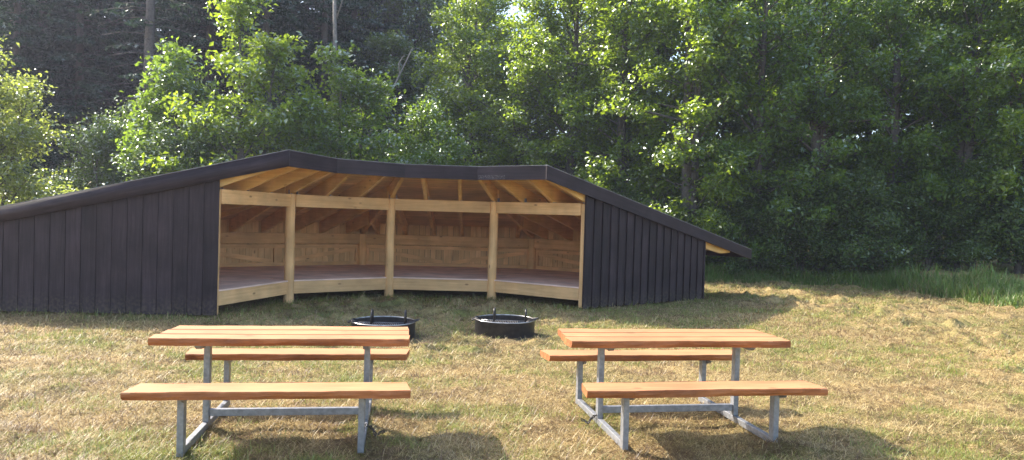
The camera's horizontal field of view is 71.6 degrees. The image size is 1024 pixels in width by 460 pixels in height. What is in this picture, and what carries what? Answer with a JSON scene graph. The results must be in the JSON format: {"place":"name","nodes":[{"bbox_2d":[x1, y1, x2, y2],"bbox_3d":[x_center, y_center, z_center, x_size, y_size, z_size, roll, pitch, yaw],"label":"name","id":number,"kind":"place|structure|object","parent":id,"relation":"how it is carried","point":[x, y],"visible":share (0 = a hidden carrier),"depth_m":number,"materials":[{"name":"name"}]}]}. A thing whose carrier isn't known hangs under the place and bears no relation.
{"place":"outdoors","nodes":[
{"label":"outdoors","id":0,"kind":"place"},
{"bbox_2d":[53,0,927,206],"label":"sky","id":1,"kind":"structure","parent":0,"point":[511,11],"materials":[{"name":"white"}]},
{"bbox_2d":[0,236,1023,459],"bbox_3d":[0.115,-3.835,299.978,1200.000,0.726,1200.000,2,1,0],"label":"ground","id":2,"kind":"structure","parent":0,"point":[361,299],"depth_m":7.48,"materials":[{"name":"beige plant"}]},
{"bbox_2d":[0,0,94,202],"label":"spruce","id":3,"kind":"object","parent":2,"relation":"on","point":[22,22],"visible":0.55,"depth_m":25.51,"materials":[{"name":"green plant"}]},
{"bbox_2d":[0,33,103,205],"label":"willow bush","id":4,"kind":"object","parent":2,"relation":"on","point":[20,134],"visible":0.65,"depth_m":14.95,"materials":[{"name":"green plant"}]},
{"bbox_2d":[25,1,84,179],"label":"spruce","id":5,"kind":"object","parent":2,"relation":"on","point":[69,149],"depth_m":34.13,"materials":[{"name":"green plant"}]},
{"bbox_2d":[0,0,116,199],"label":"spruce","id":6,"kind":"object","parent":2,"relation":"on","point":[55,145],"visible":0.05,"depth_m":30.17,"materials":[{"name":"green plant"}]},
{"bbox_2d":[0,0,127,198],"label":"spruce","id":7,"kind":"object","parent":2,"relation":"on","point":[41,2],"visible":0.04,"depth_m":28.18,"materials":[{"name":"green plant"}]},
{"bbox_2d":[5,0,143,187],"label":"spruce","id":8,"kind":"object","parent":2,"relation":"on","point":[78,61],"visible":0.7,"depth_m":26.66,"materials":[{"name":"green plant"}]},
{"bbox_2d":[32,0,158,187],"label":"spruce","id":9,"kind":"object","parent":2,"relation":"on","point":[138,41],"visible":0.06,"depth_m":31.75,"materials":[{"name":"green plant"}]},
{"bbox_2d":[34,0,160,185],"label":"spruce","id":10,"kind":"object","parent":2,"relation":"on","point":[123,57],"visible":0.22,"depth_m":29.21,"materials":[{"name":"green plant"}]},
{"bbox_2d":[31,97,177,198],"bbox_3d":[-11.784,-1.399,20.791,4.917,5.146,4.129,1,1,-30],"label":"bush","id":11,"kind":"object","parent":2,"relation":"on","point":[101,147],"visible":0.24,"depth_m":19.91,"materials":[{"name":"green plant"}]},
{"bbox_2d":[55,1,164,171],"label":"spruce","id":12,"kind":"object","parent":2,"relation":"on","point":[70,164],"visible":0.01,"depth_m":34.21,"materials":[{"name":"green plant"}]},
{"bbox_2d":[79,0,214,167],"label":"spruce","id":13,"kind":"object","parent":2,"relation":"on","point":[148,20],"visible":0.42,"depth_m":23.94,"materials":[{"name":"green plant"}]},
{"bbox_2d":[103,36,230,169],"bbox_3d":[-9.280,-1.992,19.397,3.173,6.524,2.878,1,1,-24],"label":"young tree","id":14,"kind":"object","parent":2,"relation":"on","point":[169,80],"visible":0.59,"depth_m":19.13,"materials":[{"name":"green plant"}]},
{"bbox_2d":[118,0,220,162],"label":"spruce","id":15,"kind":"object","parent":2,"relation":"on","point":[166,33],"visible":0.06,"depth_m":28.40,"materials":[{"name":"green plant"}]},
{"bbox_2d":[100,110,245,180],"bbox_3d":[-8.774,-0.929,19.149,4.280,4.468,4.641,1,1,-18],"label":"bush","id":16,"kind":"object","parent":2,"relation":"on","point":[192,154],"visible":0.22,"depth_m":18.22,"materials":[{"name":"green plant"}]},
{"bbox_2d":[125,0,227,161],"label":"spruce","id":17,"kind":"object","parent":2,"relation":"on","point":[171,35],"visible":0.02,"depth_m":31.31,"materials":[{"name":"green plant"}]},
{"bbox_2d":[137,0,270,129],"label":"spruce","id":18,"kind":"object","parent":2,"relation":"on","point":[192,25],"visible":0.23,"depth_m":26.87,"materials":[{"name":"green plant"}]},
{"bbox_2d":[166,0,287,159],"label":"spruce","id":19,"kind":"object","parent":2,"relation":"on","point":[213,78],"visible":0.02,"depth_m":28.46,"materials":[{"name":"green plant"}]},
{"bbox_2d":[138,0,321,174],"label":"young tree","id":20,"kind":"object","parent":2,"relation":"on","point":[258,132],"visible":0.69,"depth_m":18.39,"materials":[{"name":"green plant"}]},
{"bbox_2d":[120,325,410,456],"bbox_3d":[-1.661,1.108,5.267,1.793,0.705,1.510,2,1,-9],"label":"picnic table","id":21,"kind":"object","parent":2,"relation":"on","point":[203,340],"visible":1,"depth_m":5.05,"materials":[{"name":"brown wood"}]},
{"bbox_2d":[365,423,384,435],"bbox_3d":[-1.008,1.436,5.139,0.165,0.079,0.108,2,1,31],"label":"chain","id":22,"kind":"object","parent":21,"relation":"hanging from","point":[373,430],"visible":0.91,"depth_m":5.12,"materials":[{"name":"metal"}]},
{"bbox_2d":[214,0,324,155],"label":"spruce","id":23,"kind":"object","parent":2,"relation":"on","point":[279,17],"visible":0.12,"depth_m":25.72,"materials":[{"name":"green plant"}]},
{"bbox_2d":[215,0,330,162],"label":"spruce","id":24,"kind":"object","parent":2,"relation":"on","point":[299,7],"visible":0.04,"depth_m":29.01,"materials":[{"name":"green plant"}]},
{"bbox_2d":[266,74,346,156],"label":"sapling","id":25,"kind":"object","parent":2,"relation":"on","point":[315,137],"visible":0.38,"depth_m":18.79,"materials":[{"name":"green plant"}]},
{"bbox_2d":[270,0,343,83],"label":"spruce","id":26,"kind":"object","parent":2,"relation":"on","point":[309,7],"visible":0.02,"depth_m":31.75,"materials":[{"name":"green plant"}]},
{"bbox_2d":[278,0,385,152],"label":"spruce","id":27,"kind":"object","parent":2,"relation":"on","point":[322,16],"visible":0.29,"depth_m":27.74,"materials":[{"name":"green plant"}]},
{"bbox_2d":[332,0,342,119],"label":"bare trunk","id":28,"kind":"object","parent":2,"relation":"on","point":[335,16],"visible":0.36,"depth_m":25.43,"materials":[{"name":"grey plant"}]},
{"bbox_2d":[286,34,412,163],"bbox_3d":[-4.825,-1.937,20.299,4.238,6.679,4.481,2,1,-3],"label":"young tree","id":29,"kind":"object","parent":2,"relation":"on","point":[369,96],"visible":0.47,"depth_m":19.66,"materials":[{"name":"green plant"}]},
{"bbox_2d":[307,0,407,161],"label":"spruce","id":30,"kind":"object","parent":2,"relation":"on","point":[352,14],"visible":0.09,"depth_m":30.54,"materials":[{"name":"green plant"}]},
{"bbox_2d":[309,0,424,111],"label":"spruce","id":31,"kind":"object","parent":2,"relation":"on","point":[386,25],"visible":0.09,"depth_m":32.27,"materials":[{"name":"green plant"}]},
{"bbox_2d":[309,0,432,151],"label":"background tree","id":32,"kind":"object","parent":2,"relation":"on","point":[388,7],"visible":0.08,"depth_m":32.27,"materials":[{"name":"green plant"}]},
{"bbox_2d":[0,149,751,315],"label":"shelter","id":33,"kind":"object","parent":2,"relation":"on","point":[288,224],"visible":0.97,"depth_m":12.99,"materials":[{"name":"brown wood"}]},
{"bbox_2d":[348,309,419,339],"bbox_3d":[-1.688,1.248,9.344,0.844,0.444,0.844,2,1,31],"label":"fire ring","id":34,"kind":"object","parent":2,"relation":"on","point":[371,320],"visible":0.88,"depth_m":9.30,"materials":[{"name":"metal"}]},
{"bbox_2d":[364,47,412,145],"bbox_3d":[-4.938,-2.451,22.963,3.259,7.027,0.615,2,1,0],"label":"bare trunk","id":35,"kind":"object","parent":2,"relation":"on","point":[397,78],"visible":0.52,"depth_m":23.00,"materials":[{"name":"grey plant"}]},
{"bbox_2d":[311,29,466,162],"bbox_3d":[-4.913,-3.781,29.484,6.861,8.955,7.211,1,1,-22],"label":"background tree","id":36,"kind":"object","parent":2,"relation":"on","point":[387,45],"visible":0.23,"depth_m":28.84,"materials":[{"name":"green plant"}]},
{"bbox_2d":[360,0,464,138],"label":"background tree","id":37,"kind":"object","parent":2,"relation":"on","point":[427,15],"visible":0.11,"depth_m":33.56,"materials":[{"name":"green plant"}]},
{"bbox_2d":[392,3,449,147],"bbox_3d":[-5.339,-7.542,36.027,6.821,16.527,6.822,2,1,6],"label":"spruce","id":38,"kind":"object","parent":2,"relation":"on","point":[425,47],"visible":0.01,"depth_m":35.17,"materials":[{"name":"green plant"}]},
{"bbox_2d":[366,86,490,165],"bbox_3d":[-2.655,-1.362,20.710,4.084,5.558,4.129,1,1,-36],"label":"bush","id":39,"kind":"object","parent":2,"relation":"on","point":[416,146],"visible":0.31,"depth_m":20.51,"materials":[{"name":"green plant"}]},
{"bbox_2d":[396,0,493,164],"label":"background tree","id":40,"kind":"object","parent":2,"relation":"on","point":[431,38],"visible":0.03,"depth_m":34.32,"materials":[{"name":"green plant"}]},
{"bbox_2d":[429,0,516,119],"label":"spruce","id":41,"kind":"object","parent":2,"relation":"on","point":[488,30],"depth_m":36.54,"materials":[{"name":"green plant"}]},
{"bbox_2d":[422,0,531,165],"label":"background tree","id":42,"kind":"object","parent":2,"relation":"on","point":[464,58],"visible":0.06,"depth_m":30.47,"materials":[{"name":"green plant"}]},
{"bbox_2d":[410,0,563,165],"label":"alder tree","id":43,"kind":"object","parent":2,"relation":"on","point":[467,33],"visible":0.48,"depth_m":25.10,"materials":[{"name":"green plant"}]},
{"bbox_2d":[471,307,538,338],"bbox_3d":[-0.099,1.287,9.864,0.844,0.444,0.844,2,1,38],"label":"fire ring","id":44,"kind":"object","parent":2,"relation":"on","point":[509,326],"visible":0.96,"depth_m":9.58,"materials":[{"name":"metal"}]},
{"bbox_2d":[0,278,1023,459],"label":"mown hay","id":45,"kind":"object","parent":2,"relation":"on","point":[67,409],"visible":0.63,"depth_m":6.40,"materials":[{"name":"beige plant"}]},
{"bbox_2d":[451,0,605,177],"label":"alder tree","id":46,"kind":"object","parent":2,"relation":"on","point":[516,123],"visible":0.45,"depth_m":23.60,"materials":[{"name":"green plant"}]},
{"bbox_2d":[457,20,608,171],"bbox_3d":[0.773,-4.001,29.092,7.027,9.811,6.961,2,1,-2],"label":"background tree","id":47,"kind":"object","parent":2,"relation":"on","point":[490,140],"visible":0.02,"depth_m":28.85,"materials":[{"name":"green plant"}]},
{"bbox_2d":[498,0,647,188],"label":"alder tree","id":48,"kind":"object","parent":2,"relation":"on","point":[543,42],"visible":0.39,"depth_m":22.68,"materials":[{"name":"green plant"}]},
{"bbox_2d":[532,1,667,186],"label":"background tree","id":49,"kind":"object","parent":2,"relation":"on","point":[585,41],"visible":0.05,"depth_m":26.12,"materials":[{"name":"green plant"}]},
{"bbox_2d":[525,0,695,206],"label":"alder tree","id":50,"kind":"object","parent":2,"relation":"on","point":[614,54],"visible":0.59,"depth_m":21.57,"materials":[{"name":"green plant"}]},
{"bbox_2d":[557,2,671,192],"bbox_3d":[4.663,-5.217,31.705,7.211,12.537,6.861,1,1,-21],"label":"background tree","id":51,"kind":"object","parent":2,"relation":"on","point":[646,88],"depth_m":31.02,"materials":[{"name":"green plant"}]},
{"bbox_2d":[603,179,663,206],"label":"shrub","id":52,"kind":"object","parent":2,"relation":"on","point":[628,196],"depth_m":20.75,"materials":[{"name":"green plant"}]},
{"bbox_2d":[540,0,750,209],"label":"background tree","id":53,"kind":"object","parent":2,"relation":"on","point":[665,51],"visible":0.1,"depth_m":25.26,"materials":[{"name":"green plant"}]},
{"bbox_2d":[652,190,707,258],"bbox_3d":[4.558,0.222,20.552,2.684,2.772,2.392,2,1,-5],"label":"shrub","id":54,"kind":"object","parent":2,"relation":"on","point":[675,204],"visible":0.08,"depth_m":20.25,"materials":[{"name":"green plant"}]},
{"bbox_2d":[540,329,827,449],"bbox_3d":[1.253,1.189,5.680,1.794,0.705,1.515,2,1,-10],"label":"picnic table","id":55,"kind":"object","parent":2,"relation":"on","point":[611,340],"visible":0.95,"depth_m":5.49,"materials":[{"name":"brown wood"}]},
{"bbox_2d":[581,414,603,423],"bbox_3d":[0.630,1.477,5.595,0.165,0.079,0.108,1,1,-31],"label":"chain","id":56,"kind":"object","parent":55,"relation":"hanging from","point":[589,420],"visible":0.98,"depth_m":5.57,"materials":[{"name":"metal"}]},
{"bbox_2d":[586,0,785,264],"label":"alder tree","id":57,"kind":"object","parent":2,"relation":"on","point":[687,114],"visible":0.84,"depth_m":19.86,"materials":[{"name":"green plant"}]},
{"bbox_2d":[669,9,767,193],"bbox_3d":[8.022,-5.077,30.067,5.681,12.490,6.863,1,1,-28],"label":"background tree","id":58,"kind":"object","parent":2,"relation":"on","point":[716,93],"depth_m":30.45,"materials":[{"name":"green plant"}]},
{"bbox_2d":[661,0,791,215],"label":"background tree","id":59,"kind":"object","parent":2,"relation":"on","point":[736,127],"visible":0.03,"depth_m":24.25,"materials":[{"name":"green plant"}]},
{"bbox_2d":[697,198,762,270],"bbox_3d":[5.966,0.237,20.834,2.615,2.805,2.795,2,1,0],"label":"shrub","id":60,"kind":"object","parent":2,"relation":"on","point":[710,259],"visible":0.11,"depth_m":20.23,"materials":[{"name":"green plant"}]},
{"bbox_2d":[669,0,862,270],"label":"alder tree","id":61,"kind":"object","parent":2,"relation":"on","point":[760,57],"visible":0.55,"depth_m":19.70,"materials":[{"name":"green plant"}]},
{"bbox_2d":[729,1,809,207],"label":"background tree","id":62,"kind":"object","parent":2,"relation":"on","point":[767,102],"depth_m":28.76,"materials":[{"name":"green plant"}]},
{"bbox_2d":[706,0,907,191],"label":"background tree","id":63,"kind":"object","parent":2,"relation":"on","point":[763,167],"visible":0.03,"depth_m":23.81,"materials":[{"name":"green plant"}]},
{"bbox_2d":[726,0,934,273],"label":"alder tree","id":64,"kind":"object","parent":2,"relation":"on","point":[816,148],"visible":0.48,"depth_m":19.75,"materials":[{"name":"green plant"}]},
{"bbox_2d":[786,155,934,274],"bbox_3d":[9.523,-0.215,19.606,3.792,4.067,4.053,1,1,-43],"label":"shrub","id":65,"kind":"object","parent":2,"relation":"on","point":[854,253],"visible":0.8,"depth_m":19.07,"materials":[{"name":"green plant"}]},
{"bbox_2d":[705,257,1023,308],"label":"tall grass","id":66,"kind":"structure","parent":2,"relation":"on","point":[973,286],"depth_m":17.83,"materials":[{"name":"green plant"}]},
{"bbox_2d":[801,0,957,197],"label":"background tree","id":67,"kind":"object","parent":2,"relation":"on","point":[868,132],"visible":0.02,"depth_m":23.45,"materials":[{"name":"green plant"}]},
{"bbox_2d":[849,187,941,269],"bbox_3d":[10.417,0.089,19.738,2.351,2.600,2.740,2,1,-10],"label":"shrub","id":68,"kind":"object","parent":2,"relation":"on","point":[881,238],"visible":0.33,"depth_m":19.08,"materials":[{"name":"green plant"}]},
{"bbox_2d":[852,19,957,165],"bbox_3d":[16.686,-4.823,29.725,6.279,12.490,7.586,3,1,39],"label":"background tree","id":69,"kind":"object","parent":2,"relation":"on","point":[913,114],"visible":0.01,"depth_m":29.03,"materials":[{"name":"green plant"}]},
{"bbox_2d":[798,0,1013,265],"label":"alder tree","id":70,"kind":"object","parent":2,"relation":"on","point":[895,13],"visible":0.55,"depth_m":19.76,"materials":[{"name":"green plant"}]},
{"bbox_2d":[827,1,1013,259],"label":"background tree","id":71,"kind":"object","parent":2,"relation":"on","point":[907,121],"visible":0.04,"depth_m":24.38,"materials":[{"name":"green plant"}]},
{"bbox_2d":[869,164,994,270],"bbox_3d":[11.442,-0.172,19.317,3.087,3.188,2.751,2,1,38],"label":"shrub","id":72,"kind":"object","parent":2,"relation":"on","point":[933,217],"visible":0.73,"depth_m":18.94,"materials":[{"name":"green plant"}]},
{"bbox_2d":[866,0,1023,271],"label":"alder tree","id":73,"kind":"object","parent":2,"relation":"on","point":[986,80],"visible":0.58,"depth_m":18.91,"materials":[{"name":"green plant"}]},
{"bbox_2d":[906,147,1023,271],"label":"shrub","id":74,"kind":"object","parent":2,"relation":"on","point":[980,208],"visible":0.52,"depth_m":18.49,"materials":[{"name":"green plant"}]},
{"bbox_2d":[906,1,1023,263],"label":"background tree","id":75,"kind":"object","parent":2,"relation":"on","point":[1010,75],"visible":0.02,"depth_m":23.76,"materials":[{"name":"green plant"}]},
{"bbox_2d":[926,0,1023,273],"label":"alder tree","id":76,"kind":"object","parent":2,"relation":"on","point":[1003,32],"visible":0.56,"depth_m":18.40,"materials":[{"name":"green plant"}]},
{"bbox_2d":[940,155,1023,273],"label":"shrub","id":77,"kind":"object","parent":2,"relation":"on","point":[1015,250],"visible":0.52,"depth_m":18.18,"materials":[{"name":"green plant"}]},
{"bbox_2d":[962,40,1022,164],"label":"background tree","id":78,"kind":"object","parent":2,"relation":"on","point":[1004,95],"visible":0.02,"depth_m":23.21,"materials":[{"name":"green plant"}]}
]}

